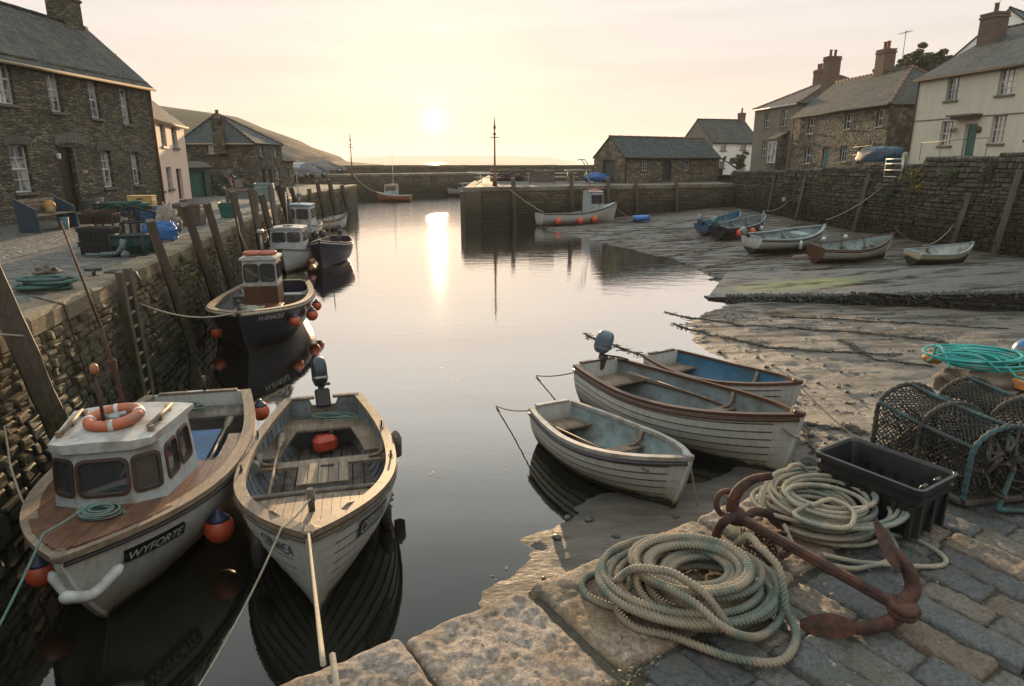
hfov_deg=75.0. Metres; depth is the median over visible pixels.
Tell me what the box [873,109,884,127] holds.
window
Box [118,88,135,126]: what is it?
window
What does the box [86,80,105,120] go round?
window
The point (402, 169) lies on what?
boundary wall
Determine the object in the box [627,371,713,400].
oar
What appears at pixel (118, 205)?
net heap
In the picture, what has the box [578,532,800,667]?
rope coil
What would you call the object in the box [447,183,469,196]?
cabin boat
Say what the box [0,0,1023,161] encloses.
sky
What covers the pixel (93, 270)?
mooring cleat
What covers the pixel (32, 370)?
mooring post
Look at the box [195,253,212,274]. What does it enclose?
wall plant
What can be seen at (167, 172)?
window
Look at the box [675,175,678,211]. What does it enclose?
mooring post
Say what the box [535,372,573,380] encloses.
stern line
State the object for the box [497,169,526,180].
gear pile
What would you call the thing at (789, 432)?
mooring rope
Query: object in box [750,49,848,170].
grey house
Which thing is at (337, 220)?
rowing boat
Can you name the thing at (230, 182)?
driftwood pole
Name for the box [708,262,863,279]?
mooring chain
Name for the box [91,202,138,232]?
lobster pot
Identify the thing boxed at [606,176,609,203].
mooring post
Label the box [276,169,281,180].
window
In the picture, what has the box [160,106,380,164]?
hills
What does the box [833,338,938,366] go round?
mooring chain
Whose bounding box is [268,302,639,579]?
floating weed
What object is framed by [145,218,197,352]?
mooring post
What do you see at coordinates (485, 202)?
pier
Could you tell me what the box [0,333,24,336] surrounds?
mooring rope
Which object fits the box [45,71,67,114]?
window
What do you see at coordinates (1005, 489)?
pot
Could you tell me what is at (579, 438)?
oar
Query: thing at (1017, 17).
white house
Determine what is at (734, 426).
clinker boat
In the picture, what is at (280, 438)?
oar
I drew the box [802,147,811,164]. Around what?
window
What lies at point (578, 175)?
harbor wall
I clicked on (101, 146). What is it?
window
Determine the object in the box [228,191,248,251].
mooring post
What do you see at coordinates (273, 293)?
wheelhouse boat
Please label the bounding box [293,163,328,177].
parked car
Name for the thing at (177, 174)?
door
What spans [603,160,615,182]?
door
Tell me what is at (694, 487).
mooring rope
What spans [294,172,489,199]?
basin wall
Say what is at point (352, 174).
lamp post
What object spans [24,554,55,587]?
buoy fender
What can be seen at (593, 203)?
fishing boat
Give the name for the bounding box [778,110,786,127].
window
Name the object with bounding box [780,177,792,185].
wall plant
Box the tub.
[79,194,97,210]
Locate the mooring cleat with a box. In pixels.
[83,268,101,276]
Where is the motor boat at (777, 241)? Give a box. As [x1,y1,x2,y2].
[740,210,826,254]
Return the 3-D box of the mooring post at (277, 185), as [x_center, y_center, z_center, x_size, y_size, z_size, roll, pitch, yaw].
[-10.493,-5.769,31.348,0.277,3.690,4.275,-2,15,-8]
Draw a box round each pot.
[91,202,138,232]
[108,233,153,256]
[119,220,144,232]
[120,202,155,220]
[870,381,1023,505]
[935,375,1023,482]
[995,436,1023,513]
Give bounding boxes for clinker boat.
[234,357,396,615]
[572,330,805,471]
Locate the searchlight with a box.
[105,411,127,419]
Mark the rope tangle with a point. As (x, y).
(998, 467)
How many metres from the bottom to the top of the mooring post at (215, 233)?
3.484 m
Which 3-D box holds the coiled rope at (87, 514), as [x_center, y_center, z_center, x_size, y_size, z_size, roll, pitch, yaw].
[-3.690,1.505,5.980,0.410,0.088,0.280,0,15,0]
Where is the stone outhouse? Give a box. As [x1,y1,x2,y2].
[282,153,294,185]
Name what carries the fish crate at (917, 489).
on the foreground quay
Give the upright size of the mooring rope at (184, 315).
0.536 m
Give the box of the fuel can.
[312,430,337,453]
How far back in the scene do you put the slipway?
20.31 m
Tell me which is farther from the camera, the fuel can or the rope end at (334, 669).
the fuel can
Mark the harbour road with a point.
(434, 172)
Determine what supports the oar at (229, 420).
in the cabin boat at (160, 479)
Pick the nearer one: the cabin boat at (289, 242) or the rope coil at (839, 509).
the rope coil at (839, 509)
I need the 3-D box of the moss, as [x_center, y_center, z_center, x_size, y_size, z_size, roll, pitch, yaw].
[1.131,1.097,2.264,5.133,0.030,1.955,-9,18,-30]
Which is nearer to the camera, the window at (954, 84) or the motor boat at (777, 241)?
the motor boat at (777, 241)
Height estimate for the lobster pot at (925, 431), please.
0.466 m
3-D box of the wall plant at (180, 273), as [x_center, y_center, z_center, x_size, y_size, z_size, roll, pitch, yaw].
[-7.399,-1.648,14.735,0.445,0.685,0.874,3,15,9]
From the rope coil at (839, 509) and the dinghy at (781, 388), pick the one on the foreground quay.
the rope coil at (839, 509)
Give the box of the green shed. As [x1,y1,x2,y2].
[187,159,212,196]
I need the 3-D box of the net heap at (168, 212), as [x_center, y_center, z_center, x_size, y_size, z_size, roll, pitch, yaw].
[-8.815,-3.214,16.972,0.636,0.816,0.714,12,19,37]
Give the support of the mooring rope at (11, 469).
attached to the cabin boat at (160, 479)
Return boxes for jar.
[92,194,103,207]
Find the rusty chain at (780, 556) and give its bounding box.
[738,527,790,565]
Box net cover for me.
[111,234,149,245]
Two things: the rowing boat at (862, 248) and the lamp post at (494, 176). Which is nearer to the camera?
the rowing boat at (862, 248)
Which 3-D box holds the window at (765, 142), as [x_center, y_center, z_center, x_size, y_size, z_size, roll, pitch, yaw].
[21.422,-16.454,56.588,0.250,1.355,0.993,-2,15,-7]
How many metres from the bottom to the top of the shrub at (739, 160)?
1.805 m
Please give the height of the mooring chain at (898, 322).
0.166 m
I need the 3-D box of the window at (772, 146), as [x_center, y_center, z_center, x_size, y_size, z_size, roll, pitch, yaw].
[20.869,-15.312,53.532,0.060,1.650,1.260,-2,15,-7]
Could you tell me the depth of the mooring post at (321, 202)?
42.88 m
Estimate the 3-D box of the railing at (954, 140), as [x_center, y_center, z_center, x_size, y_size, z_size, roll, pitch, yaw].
[20.350,-8.952,30.883,0.030,0.965,4.337,-1,15,-4]
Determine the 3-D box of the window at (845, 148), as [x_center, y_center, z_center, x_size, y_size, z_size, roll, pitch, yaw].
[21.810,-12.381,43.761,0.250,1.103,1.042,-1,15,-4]
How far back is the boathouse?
53.02 m
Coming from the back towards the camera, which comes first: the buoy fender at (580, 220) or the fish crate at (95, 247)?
the buoy fender at (580, 220)
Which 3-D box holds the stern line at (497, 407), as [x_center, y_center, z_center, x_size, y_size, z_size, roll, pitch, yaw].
[0.104,1.106,10.263,0.090,0.610,2.094,-5,16,-18]
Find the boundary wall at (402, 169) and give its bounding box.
[329,167,466,173]
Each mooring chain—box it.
[582,333,647,355]
[614,217,708,233]
[665,311,950,343]
[666,245,742,257]
[672,323,903,354]
[707,252,798,266]
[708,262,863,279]
[728,300,795,301]
[769,315,1007,328]
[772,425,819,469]
[804,422,870,433]
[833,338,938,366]
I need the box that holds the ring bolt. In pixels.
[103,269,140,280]
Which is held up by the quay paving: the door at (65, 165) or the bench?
the bench
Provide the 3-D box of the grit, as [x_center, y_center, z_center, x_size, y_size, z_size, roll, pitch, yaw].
[1.154,1.105,2.215,5.088,0.007,1.972,-10,18,-32]
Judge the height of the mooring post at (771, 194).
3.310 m
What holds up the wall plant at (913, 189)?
attached to the quay wall at (926, 213)
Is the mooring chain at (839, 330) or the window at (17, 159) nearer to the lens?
the mooring chain at (839, 330)
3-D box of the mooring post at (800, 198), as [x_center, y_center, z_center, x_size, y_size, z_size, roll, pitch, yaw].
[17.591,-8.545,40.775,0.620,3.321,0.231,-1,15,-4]
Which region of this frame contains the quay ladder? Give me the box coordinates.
[114,267,154,398]
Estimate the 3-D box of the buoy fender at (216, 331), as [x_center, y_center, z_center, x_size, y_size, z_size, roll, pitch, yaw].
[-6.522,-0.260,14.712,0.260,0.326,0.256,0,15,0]
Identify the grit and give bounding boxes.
[433,496,1018,681]
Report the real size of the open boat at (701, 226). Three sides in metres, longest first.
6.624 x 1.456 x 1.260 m
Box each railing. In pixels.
[565,170,591,181]
[851,142,895,162]
[919,137,988,159]
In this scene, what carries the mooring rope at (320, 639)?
attached to the clinker boat at (338, 517)
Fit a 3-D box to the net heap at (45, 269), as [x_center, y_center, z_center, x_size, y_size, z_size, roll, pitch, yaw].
[-7.427,-1.188,10.613,0.445,0.192,0.328,-5,16,-19]
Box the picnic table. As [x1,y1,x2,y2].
[476,173,500,182]
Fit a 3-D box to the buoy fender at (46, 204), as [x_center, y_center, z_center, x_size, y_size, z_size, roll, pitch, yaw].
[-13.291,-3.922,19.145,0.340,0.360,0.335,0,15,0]
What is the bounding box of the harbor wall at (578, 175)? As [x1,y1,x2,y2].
[490,170,583,180]
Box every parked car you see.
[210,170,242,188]
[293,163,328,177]
[313,161,345,172]
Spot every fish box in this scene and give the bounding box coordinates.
[126,195,156,201]
[147,201,156,207]
[217,202,233,217]
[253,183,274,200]
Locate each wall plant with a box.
[173,253,194,282]
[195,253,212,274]
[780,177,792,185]
[820,177,830,190]
[835,185,849,193]
[883,182,897,205]
[898,167,928,195]
[937,169,958,183]
[979,164,994,181]
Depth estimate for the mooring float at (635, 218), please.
42.80 m
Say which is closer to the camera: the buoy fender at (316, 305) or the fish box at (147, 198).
the buoy fender at (316, 305)
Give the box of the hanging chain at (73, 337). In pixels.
[32,296,92,391]
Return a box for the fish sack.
[932,364,1021,403]
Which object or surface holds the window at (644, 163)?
in the boathouse
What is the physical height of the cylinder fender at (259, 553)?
0.360 m
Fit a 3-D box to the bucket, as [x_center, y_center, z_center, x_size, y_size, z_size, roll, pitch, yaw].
[-12.973,-3.522,19.270,0.308,0.442,0.300,0,15,0]
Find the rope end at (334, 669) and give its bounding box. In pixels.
[329,652,339,685]
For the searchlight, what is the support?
on the cabin boat at (160, 479)
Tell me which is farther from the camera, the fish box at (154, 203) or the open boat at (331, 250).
the open boat at (331, 250)
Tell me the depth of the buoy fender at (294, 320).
15.01 m
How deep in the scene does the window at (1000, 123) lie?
31.52 m
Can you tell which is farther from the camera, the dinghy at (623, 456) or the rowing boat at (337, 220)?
the rowing boat at (337, 220)
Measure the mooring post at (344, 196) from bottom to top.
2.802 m
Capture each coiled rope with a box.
[12,275,78,291]
[76,502,124,520]
[183,402,204,410]
[311,412,359,420]
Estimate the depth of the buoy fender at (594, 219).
42.78 m
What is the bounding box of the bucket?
[56,213,68,228]
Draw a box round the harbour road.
[320,171,489,174]
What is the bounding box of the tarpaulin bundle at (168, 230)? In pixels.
[142,220,178,239]
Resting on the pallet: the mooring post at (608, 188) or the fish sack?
the fish sack
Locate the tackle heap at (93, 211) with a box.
[76,208,118,219]
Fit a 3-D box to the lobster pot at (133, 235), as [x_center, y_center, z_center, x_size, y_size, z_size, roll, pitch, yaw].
[-7.860,-2.028,13.780,0.670,0.450,0.463,-2,15,-6]
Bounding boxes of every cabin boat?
[20,221,255,617]
[268,192,313,272]
[286,172,322,241]
[376,162,411,201]
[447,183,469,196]
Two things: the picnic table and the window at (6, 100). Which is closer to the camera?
the window at (6, 100)
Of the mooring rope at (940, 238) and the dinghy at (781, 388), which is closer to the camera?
the dinghy at (781, 388)
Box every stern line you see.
[496,406,528,411]
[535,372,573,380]
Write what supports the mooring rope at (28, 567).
attached to the cabin boat at (160, 479)
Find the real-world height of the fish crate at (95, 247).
0.283 m
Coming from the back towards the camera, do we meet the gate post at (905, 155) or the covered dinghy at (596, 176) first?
the covered dinghy at (596, 176)
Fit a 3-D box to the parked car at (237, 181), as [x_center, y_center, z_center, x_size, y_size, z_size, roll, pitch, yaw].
[-18.203,-9.634,39.869,3.635,1.415,1.710,-2,15,-6]
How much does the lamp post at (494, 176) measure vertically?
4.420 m
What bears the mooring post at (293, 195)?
in the water
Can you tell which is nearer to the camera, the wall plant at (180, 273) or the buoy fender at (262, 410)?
the buoy fender at (262, 410)
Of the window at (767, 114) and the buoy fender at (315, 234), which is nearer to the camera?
the buoy fender at (315, 234)
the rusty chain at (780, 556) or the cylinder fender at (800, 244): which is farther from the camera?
the cylinder fender at (800, 244)
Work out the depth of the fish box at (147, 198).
17.92 m
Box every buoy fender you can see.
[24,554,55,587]
[42,200,55,210]
[45,206,55,213]
[203,508,234,543]
[210,324,222,338]
[254,399,269,420]
[289,312,300,326]
[306,306,317,320]
[309,256,315,263]
[312,231,318,238]
[312,299,321,310]
[319,230,325,237]
[555,218,561,224]
[577,217,583,224]
[591,216,597,222]
[735,229,741,237]
[1011,339,1023,348]
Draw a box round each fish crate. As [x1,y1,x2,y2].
[74,226,120,241]
[76,212,120,223]
[76,241,117,255]
[816,437,957,540]
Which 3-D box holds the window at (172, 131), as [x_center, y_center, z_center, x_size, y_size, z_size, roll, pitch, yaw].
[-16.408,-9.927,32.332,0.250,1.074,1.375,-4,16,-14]
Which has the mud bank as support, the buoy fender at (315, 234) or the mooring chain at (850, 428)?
the mooring chain at (850, 428)
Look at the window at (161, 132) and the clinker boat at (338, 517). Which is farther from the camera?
the window at (161, 132)
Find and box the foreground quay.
[281,403,1023,685]
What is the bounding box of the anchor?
[711,472,921,638]
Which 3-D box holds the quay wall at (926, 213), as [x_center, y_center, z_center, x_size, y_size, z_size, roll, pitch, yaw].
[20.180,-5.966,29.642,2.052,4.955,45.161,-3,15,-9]
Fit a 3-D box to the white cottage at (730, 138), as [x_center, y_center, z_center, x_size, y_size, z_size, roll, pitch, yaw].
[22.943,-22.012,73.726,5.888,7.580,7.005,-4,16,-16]
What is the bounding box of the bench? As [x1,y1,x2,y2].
[12,195,78,232]
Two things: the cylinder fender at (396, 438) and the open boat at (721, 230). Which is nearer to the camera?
the cylinder fender at (396, 438)
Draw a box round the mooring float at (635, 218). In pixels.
[632,215,649,221]
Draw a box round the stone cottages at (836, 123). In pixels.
[788,30,927,168]
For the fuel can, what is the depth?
9.00 m
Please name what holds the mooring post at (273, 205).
in the water
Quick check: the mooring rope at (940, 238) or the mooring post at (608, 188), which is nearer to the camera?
the mooring rope at (940, 238)
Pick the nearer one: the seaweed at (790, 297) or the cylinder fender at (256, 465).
the cylinder fender at (256, 465)
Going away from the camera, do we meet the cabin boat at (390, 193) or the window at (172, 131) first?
the window at (172, 131)
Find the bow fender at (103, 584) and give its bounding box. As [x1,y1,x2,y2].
[47,563,123,604]
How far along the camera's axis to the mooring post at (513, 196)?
43.56 m
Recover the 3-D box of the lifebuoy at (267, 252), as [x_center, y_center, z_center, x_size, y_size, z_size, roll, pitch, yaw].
[-5.896,-2.179,16.089,0.438,0.100,0.439,0,15,0]
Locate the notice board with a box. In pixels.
[529,171,554,183]
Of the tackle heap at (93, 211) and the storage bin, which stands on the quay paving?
the storage bin
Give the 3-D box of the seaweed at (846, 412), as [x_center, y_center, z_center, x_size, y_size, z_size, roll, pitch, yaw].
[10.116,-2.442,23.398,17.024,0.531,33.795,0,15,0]
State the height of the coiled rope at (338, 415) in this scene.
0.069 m
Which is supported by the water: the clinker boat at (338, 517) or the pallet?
the clinker boat at (338, 517)
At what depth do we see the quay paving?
15.03 m
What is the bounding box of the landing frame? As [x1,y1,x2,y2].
[224,189,258,210]
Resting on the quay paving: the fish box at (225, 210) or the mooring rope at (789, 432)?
the fish box at (225, 210)
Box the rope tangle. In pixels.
[976,421,1023,500]
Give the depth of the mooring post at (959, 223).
28.48 m
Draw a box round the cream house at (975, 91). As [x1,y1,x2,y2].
[908,0,1023,163]
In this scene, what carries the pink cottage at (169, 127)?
on the quay paving
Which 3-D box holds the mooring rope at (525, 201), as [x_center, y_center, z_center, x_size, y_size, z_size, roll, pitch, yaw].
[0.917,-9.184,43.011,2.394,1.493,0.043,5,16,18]
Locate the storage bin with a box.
[171,203,205,225]
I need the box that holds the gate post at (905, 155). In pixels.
[899,152,908,175]
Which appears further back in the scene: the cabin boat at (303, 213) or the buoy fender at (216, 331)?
the cabin boat at (303, 213)
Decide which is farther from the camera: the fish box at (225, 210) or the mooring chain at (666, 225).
the mooring chain at (666, 225)
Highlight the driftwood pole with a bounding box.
[223,158,236,188]
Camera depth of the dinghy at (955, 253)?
23.24 m
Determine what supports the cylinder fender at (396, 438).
attached to the clinker boat at (338, 517)
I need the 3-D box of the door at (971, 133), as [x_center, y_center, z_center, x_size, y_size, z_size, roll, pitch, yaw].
[22.825,-10.076,33.063,0.055,1.527,0.749,-2,15,-9]
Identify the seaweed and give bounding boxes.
[560,223,1023,504]
[725,289,1023,311]
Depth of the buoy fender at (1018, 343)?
5.26 m
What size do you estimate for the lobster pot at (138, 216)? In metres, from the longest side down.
0.800 x 0.543 x 0.330 m
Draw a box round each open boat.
[308,216,353,269]
[693,210,740,235]
[708,213,765,240]
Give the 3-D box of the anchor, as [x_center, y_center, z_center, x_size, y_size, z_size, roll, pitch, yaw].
[1.178,0.796,2.659,0.434,0.382,0.819,-7,17,-24]
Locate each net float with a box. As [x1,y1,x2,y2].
[922,352,941,363]
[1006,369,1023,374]
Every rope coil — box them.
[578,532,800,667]
[750,462,948,570]
[922,344,1023,379]
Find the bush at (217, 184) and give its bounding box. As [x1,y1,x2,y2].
[211,176,233,195]
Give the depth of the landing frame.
25.75 m
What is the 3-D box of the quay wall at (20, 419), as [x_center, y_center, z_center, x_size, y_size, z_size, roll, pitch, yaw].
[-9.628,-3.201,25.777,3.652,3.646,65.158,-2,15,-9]
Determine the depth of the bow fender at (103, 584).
5.62 m
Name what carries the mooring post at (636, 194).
attached to the pier
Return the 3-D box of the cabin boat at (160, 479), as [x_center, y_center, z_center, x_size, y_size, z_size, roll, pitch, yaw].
[-4.038,0.570,7.231,1.996,3.780,4.590,-3,16,-11]
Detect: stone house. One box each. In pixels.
[0,0,165,225]
[184,110,284,191]
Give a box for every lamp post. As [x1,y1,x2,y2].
[347,139,353,179]
[490,117,498,185]
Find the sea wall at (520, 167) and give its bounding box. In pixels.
[340,165,730,182]
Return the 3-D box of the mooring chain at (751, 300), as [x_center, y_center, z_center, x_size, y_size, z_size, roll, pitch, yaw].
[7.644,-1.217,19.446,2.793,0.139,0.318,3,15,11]
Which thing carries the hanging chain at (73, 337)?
hanging from the quay wall at (20, 419)
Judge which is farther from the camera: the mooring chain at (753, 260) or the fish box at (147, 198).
the mooring chain at (753, 260)
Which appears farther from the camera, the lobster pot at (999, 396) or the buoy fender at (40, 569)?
the buoy fender at (40, 569)
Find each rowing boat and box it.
[316,212,346,230]
[806,232,894,262]
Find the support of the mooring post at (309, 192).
in the water
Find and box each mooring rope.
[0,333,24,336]
[0,504,89,626]
[3,426,23,502]
[139,303,232,317]
[198,498,310,685]
[307,532,325,666]
[509,189,543,212]
[691,468,697,505]
[782,405,800,438]
[801,386,868,440]
[827,186,882,219]
[922,223,954,245]
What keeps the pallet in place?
on the foreground quay
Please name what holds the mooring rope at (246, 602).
attached to the clinker boat at (338, 517)
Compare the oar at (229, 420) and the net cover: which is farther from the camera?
the net cover
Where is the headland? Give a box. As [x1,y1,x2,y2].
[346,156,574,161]
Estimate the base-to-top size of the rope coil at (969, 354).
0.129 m
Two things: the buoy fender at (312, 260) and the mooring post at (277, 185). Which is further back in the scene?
the mooring post at (277, 185)
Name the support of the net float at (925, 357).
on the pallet
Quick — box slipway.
[704,261,1023,311]
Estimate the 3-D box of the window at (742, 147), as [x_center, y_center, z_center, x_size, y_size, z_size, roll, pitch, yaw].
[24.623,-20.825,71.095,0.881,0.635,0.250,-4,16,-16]
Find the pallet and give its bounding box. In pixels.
[983,390,1023,413]
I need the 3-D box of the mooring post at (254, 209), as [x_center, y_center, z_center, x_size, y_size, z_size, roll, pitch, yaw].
[-8.661,-3.498,22.925,0.502,3.534,0.247,-4,16,-14]
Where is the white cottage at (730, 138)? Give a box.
[685,108,752,179]
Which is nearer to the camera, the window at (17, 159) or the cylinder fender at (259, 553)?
the cylinder fender at (259, 553)
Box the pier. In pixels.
[460,174,734,225]
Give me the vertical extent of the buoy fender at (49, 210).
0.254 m
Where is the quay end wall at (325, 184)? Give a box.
[295,184,355,187]
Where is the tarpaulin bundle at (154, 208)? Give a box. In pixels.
[132,205,165,218]
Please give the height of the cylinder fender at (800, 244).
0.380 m
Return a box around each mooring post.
[0,265,66,440]
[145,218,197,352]
[179,202,218,300]
[202,201,234,289]
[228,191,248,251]
[247,189,264,250]
[258,193,272,238]
[268,185,278,225]
[274,181,292,223]
[281,186,293,223]
[288,186,297,202]
[307,189,316,218]
[315,181,326,217]
[327,179,337,214]
[340,184,350,215]
[511,178,516,224]
[569,170,573,210]
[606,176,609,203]
[634,176,638,214]
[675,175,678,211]
[766,174,776,214]
[794,175,806,220]
[851,173,871,231]
[950,192,971,243]
[990,169,1023,256]
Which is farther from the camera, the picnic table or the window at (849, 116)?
the picnic table
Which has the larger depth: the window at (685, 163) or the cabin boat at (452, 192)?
the cabin boat at (452, 192)
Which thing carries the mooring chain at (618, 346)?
on the water
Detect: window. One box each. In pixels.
[0,63,21,107]
[3,135,39,195]
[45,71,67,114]
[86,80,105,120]
[96,143,118,189]
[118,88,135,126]
[127,145,144,186]
[159,124,169,148]
[166,167,175,191]
[170,127,180,149]
[206,145,219,154]
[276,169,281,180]
[641,161,648,171]
[682,161,690,171]
[719,161,725,168]
[720,144,726,150]
[739,145,746,150]
[760,141,766,156]
[762,112,769,129]
[767,141,776,162]
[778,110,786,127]
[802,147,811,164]
[805,118,814,134]
[837,146,847,162]
[842,113,852,130]
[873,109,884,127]
[935,121,954,147]
[942,77,960,102]
[985,115,1007,145]
[993,67,1017,97]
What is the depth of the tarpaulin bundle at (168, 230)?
16.26 m
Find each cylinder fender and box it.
[251,452,263,473]
[251,536,267,568]
[379,502,391,529]
[391,430,401,457]
[798,240,802,249]
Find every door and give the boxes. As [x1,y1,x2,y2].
[56,147,78,210]
[176,169,181,198]
[190,172,204,196]
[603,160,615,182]
[662,161,670,180]
[823,147,828,165]
[963,123,977,155]
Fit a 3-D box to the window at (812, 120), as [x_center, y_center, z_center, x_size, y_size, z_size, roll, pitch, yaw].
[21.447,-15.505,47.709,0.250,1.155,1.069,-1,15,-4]
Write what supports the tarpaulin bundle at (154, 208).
on the quay paving
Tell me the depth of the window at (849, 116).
43.29 m
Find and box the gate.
[883,158,903,177]
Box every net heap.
[32,263,62,275]
[95,200,153,209]
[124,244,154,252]
[155,200,182,231]
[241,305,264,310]
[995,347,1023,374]
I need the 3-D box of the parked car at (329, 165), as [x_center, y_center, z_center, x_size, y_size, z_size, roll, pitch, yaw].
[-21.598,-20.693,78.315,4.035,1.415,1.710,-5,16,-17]
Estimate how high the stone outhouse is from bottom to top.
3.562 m
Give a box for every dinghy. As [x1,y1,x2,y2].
[528,399,694,508]
[583,172,610,180]
[643,348,802,406]
[903,241,974,265]
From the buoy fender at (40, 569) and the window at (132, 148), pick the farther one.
the window at (132, 148)
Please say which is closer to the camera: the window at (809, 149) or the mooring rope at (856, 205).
the mooring rope at (856, 205)
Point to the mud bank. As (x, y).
(582, 541)
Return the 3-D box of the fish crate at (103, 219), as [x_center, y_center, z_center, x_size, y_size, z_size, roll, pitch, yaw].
[-8.967,-2.709,14.489,0.732,0.223,0.462,-2,15,-7]
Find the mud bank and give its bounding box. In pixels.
[478,207,1023,607]
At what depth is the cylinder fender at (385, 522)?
7.45 m
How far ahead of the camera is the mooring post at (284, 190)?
31.76 m
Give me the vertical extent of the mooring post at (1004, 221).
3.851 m
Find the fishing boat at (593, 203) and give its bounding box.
[535,159,616,226]
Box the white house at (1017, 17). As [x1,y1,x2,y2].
[946,6,1023,61]
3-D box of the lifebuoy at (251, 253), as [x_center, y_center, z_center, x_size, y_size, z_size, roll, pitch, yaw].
[-6.251,-2.163,16.030,0.438,0.100,0.439,0,15,0]
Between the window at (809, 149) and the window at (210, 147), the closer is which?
the window at (210, 147)
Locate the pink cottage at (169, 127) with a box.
[152,100,192,203]
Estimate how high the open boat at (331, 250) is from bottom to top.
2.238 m
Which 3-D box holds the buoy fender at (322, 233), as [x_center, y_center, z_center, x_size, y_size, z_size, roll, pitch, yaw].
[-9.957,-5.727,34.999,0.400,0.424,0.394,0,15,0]
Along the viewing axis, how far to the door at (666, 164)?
53.11 m
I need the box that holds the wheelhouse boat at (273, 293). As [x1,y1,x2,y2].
[205,217,315,353]
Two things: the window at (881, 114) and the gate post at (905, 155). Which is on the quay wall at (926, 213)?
the gate post at (905, 155)
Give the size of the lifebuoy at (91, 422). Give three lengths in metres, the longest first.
0.540 x 0.539 x 0.116 m
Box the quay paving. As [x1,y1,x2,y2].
[0,185,345,304]
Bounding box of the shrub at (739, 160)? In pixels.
[721,151,749,169]
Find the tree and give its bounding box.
[894,42,952,71]
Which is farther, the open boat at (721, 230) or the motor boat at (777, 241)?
the open boat at (721, 230)
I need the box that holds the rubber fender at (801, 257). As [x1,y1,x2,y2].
[790,254,811,259]
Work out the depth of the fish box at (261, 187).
32.88 m
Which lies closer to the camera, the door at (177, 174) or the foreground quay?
the foreground quay
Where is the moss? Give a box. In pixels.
[400,506,1014,685]
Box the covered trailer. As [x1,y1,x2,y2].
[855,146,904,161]
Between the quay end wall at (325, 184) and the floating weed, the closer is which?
the floating weed
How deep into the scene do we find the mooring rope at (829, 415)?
9.96 m
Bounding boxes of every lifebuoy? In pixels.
[82,403,144,431]
[242,250,258,255]
[259,250,276,255]
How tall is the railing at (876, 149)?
1.050 m
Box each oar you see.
[208,416,235,459]
[267,432,286,493]
[546,420,648,471]
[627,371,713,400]
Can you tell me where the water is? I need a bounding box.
[0,162,737,685]
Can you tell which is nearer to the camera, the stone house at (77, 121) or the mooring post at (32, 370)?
the mooring post at (32, 370)
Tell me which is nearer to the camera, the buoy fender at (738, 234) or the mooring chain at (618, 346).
the mooring chain at (618, 346)
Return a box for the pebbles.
[541,244,1001,579]
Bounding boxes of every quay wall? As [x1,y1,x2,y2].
[0,185,357,536]
[730,152,1023,256]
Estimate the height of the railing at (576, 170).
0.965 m
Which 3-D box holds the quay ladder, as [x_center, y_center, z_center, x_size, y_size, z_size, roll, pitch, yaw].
[-6.456,-0.075,11.458,0.159,2.405,0.676,-3,16,-12]
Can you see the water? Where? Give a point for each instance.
(414, 296)
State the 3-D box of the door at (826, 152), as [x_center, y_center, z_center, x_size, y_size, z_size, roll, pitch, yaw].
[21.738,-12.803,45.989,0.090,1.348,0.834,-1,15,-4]
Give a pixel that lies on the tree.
(929, 61)
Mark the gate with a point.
(893, 169)
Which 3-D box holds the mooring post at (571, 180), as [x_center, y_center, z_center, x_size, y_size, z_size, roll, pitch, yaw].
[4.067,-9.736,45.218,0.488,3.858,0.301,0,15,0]
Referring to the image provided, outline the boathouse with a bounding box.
[592,135,721,182]
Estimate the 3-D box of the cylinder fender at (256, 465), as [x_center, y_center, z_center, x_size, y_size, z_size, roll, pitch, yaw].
[-3.073,1.436,7.971,0.150,0.170,0.368,-3,16,-11]
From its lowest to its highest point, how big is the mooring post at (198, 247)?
3.559 m
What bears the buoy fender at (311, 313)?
hanging from the wheelhouse boat at (273, 293)
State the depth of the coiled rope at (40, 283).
9.90 m
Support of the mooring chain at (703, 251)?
on the mud bank
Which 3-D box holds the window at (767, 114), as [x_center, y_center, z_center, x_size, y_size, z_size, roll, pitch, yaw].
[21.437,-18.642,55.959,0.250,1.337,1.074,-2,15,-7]

